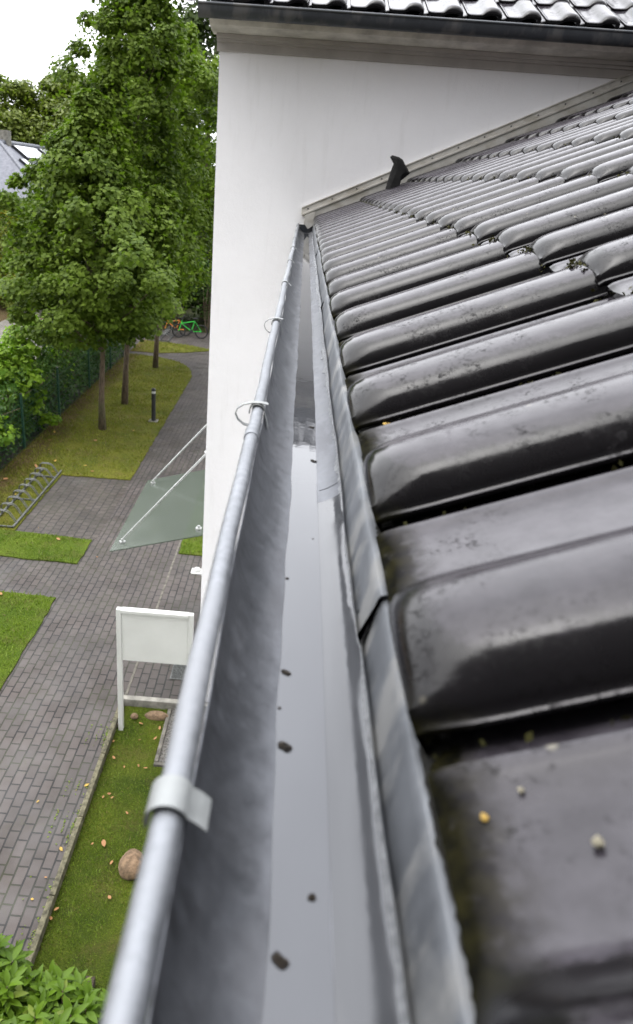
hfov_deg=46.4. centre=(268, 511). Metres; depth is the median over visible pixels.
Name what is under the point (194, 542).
lawn
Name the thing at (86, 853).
grass
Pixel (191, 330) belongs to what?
bicycle
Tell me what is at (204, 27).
tree
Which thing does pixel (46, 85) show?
tree
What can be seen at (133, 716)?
rock
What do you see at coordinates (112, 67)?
maple tree
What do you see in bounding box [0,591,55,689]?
lawn
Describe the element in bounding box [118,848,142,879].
rock
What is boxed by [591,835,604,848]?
crumb
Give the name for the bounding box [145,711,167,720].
rock
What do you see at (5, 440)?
shrub
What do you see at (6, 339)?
shrub
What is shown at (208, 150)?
maple tree
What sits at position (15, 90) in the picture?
tree
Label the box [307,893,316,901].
leaf debris
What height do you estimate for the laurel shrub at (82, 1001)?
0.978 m
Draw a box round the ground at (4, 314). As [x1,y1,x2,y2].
[0,231,209,785]
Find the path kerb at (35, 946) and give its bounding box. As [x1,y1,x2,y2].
[25,707,117,969]
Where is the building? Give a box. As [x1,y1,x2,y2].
[187,0,632,701]
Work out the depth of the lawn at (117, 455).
19.54 m
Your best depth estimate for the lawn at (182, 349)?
30.25 m
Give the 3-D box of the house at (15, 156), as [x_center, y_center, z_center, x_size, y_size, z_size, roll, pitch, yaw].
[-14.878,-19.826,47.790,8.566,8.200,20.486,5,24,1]
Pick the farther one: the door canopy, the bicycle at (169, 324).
the bicycle at (169, 324)
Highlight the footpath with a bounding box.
[0,330,209,958]
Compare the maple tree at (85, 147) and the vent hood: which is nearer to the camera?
the vent hood
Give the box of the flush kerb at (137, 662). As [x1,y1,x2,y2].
[125,540,181,694]
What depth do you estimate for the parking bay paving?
15.48 m
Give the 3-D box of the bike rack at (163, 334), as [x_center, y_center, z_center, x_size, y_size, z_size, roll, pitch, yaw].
[-4.408,-7.911,32.566,0.456,0.274,2.260,5,24,1]
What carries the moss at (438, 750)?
on the house at (496, 616)
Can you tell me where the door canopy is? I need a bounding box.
[109,424,206,551]
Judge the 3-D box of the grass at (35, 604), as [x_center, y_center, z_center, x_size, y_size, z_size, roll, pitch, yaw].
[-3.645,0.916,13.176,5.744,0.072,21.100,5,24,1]
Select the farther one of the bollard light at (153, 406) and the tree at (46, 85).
the tree at (46, 85)
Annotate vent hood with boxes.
[385,155,409,188]
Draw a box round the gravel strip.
[159,708,205,762]
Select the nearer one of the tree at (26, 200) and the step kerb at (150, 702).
the step kerb at (150, 702)
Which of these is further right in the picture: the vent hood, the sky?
the vent hood
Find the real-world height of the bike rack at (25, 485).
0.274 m
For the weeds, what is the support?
on the footpath
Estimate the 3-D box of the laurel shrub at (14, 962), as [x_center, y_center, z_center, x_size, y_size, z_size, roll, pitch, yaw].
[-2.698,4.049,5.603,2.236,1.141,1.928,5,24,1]
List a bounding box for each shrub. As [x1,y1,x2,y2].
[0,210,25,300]
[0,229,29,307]
[0,315,74,402]
[0,343,61,434]
[0,404,19,460]
[0,933,60,1023]
[3,959,107,1023]
[47,317,105,372]
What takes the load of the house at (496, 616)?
on the ground at (4, 314)
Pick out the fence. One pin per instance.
(76, 369)
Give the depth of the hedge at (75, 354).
21.03 m
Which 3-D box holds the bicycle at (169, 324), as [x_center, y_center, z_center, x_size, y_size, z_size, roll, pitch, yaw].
[-4.161,-8.336,32.842,1.386,0.898,0.503,13,26,19]
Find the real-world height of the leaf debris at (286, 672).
0.003 m
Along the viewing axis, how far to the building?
7.07 m
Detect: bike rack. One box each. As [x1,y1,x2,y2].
[0,462,61,527]
[159,326,176,340]
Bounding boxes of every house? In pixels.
[0,130,47,197]
[100,90,632,1023]
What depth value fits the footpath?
10.52 m
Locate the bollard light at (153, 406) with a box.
[148,388,157,422]
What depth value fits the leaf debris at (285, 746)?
0.63 m
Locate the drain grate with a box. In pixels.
[170,664,186,679]
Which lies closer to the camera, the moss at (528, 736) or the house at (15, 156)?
the moss at (528, 736)
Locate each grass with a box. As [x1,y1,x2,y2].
[0,528,202,680]
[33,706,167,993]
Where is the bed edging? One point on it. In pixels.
(158, 753)
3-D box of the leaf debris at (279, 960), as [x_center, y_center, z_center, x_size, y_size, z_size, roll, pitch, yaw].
[0.007,0.277,0.455,0.008,0.004,0.013,-14,30,-35]
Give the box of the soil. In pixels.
[86,976,94,989]
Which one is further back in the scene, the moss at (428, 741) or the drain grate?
the drain grate
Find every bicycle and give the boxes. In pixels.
[162,315,190,335]
[172,315,207,338]
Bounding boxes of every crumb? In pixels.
[480,813,488,821]
[517,787,524,793]
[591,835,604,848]
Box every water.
[262,234,334,1023]
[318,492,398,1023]
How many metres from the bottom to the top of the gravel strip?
0.070 m
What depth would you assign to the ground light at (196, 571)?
13.25 m
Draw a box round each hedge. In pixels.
[0,330,130,467]
[96,260,211,332]
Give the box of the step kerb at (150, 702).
[124,695,206,710]
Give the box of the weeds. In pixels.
[19,721,110,948]
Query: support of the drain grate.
on the footpath
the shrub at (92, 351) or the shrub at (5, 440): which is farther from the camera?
the shrub at (92, 351)
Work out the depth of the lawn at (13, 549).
13.74 m
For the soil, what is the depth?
6.48 m
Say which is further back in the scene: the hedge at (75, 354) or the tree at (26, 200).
the tree at (26, 200)
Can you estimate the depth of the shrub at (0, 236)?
35.43 m
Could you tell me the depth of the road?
32.39 m
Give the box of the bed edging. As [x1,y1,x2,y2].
[153,709,194,768]
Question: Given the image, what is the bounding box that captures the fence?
[0,338,124,469]
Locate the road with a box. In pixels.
[0,309,48,398]
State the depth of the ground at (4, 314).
36.72 m
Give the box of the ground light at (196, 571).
[191,567,201,574]
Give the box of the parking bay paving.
[15,475,130,538]
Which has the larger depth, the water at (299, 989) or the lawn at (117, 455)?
the lawn at (117, 455)
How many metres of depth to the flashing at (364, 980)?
0.55 m
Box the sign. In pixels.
[116,607,193,730]
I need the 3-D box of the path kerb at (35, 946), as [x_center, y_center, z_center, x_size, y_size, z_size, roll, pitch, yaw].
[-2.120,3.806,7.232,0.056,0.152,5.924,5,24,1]
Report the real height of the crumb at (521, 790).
0.002 m
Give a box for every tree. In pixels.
[0,73,56,141]
[0,88,205,429]
[0,188,61,306]
[0,191,23,273]
[10,72,88,144]
[39,0,218,404]
[80,21,218,367]
[172,0,219,320]
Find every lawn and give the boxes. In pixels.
[0,353,191,530]
[0,529,91,563]
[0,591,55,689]
[130,340,208,352]
[178,536,202,555]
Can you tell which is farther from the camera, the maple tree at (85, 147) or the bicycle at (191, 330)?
the bicycle at (191, 330)
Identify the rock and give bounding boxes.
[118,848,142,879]
[130,713,137,719]
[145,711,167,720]
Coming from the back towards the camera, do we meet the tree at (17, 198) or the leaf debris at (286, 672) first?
the tree at (17, 198)
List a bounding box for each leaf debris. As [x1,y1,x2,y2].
[271,951,289,969]
[278,741,291,751]
[281,669,290,675]
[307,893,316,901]
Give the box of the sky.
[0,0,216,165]
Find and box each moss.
[326,285,475,1023]
[359,429,437,770]
[360,115,632,746]
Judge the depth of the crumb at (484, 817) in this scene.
0.41 m
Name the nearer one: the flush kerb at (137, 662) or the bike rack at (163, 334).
the flush kerb at (137, 662)

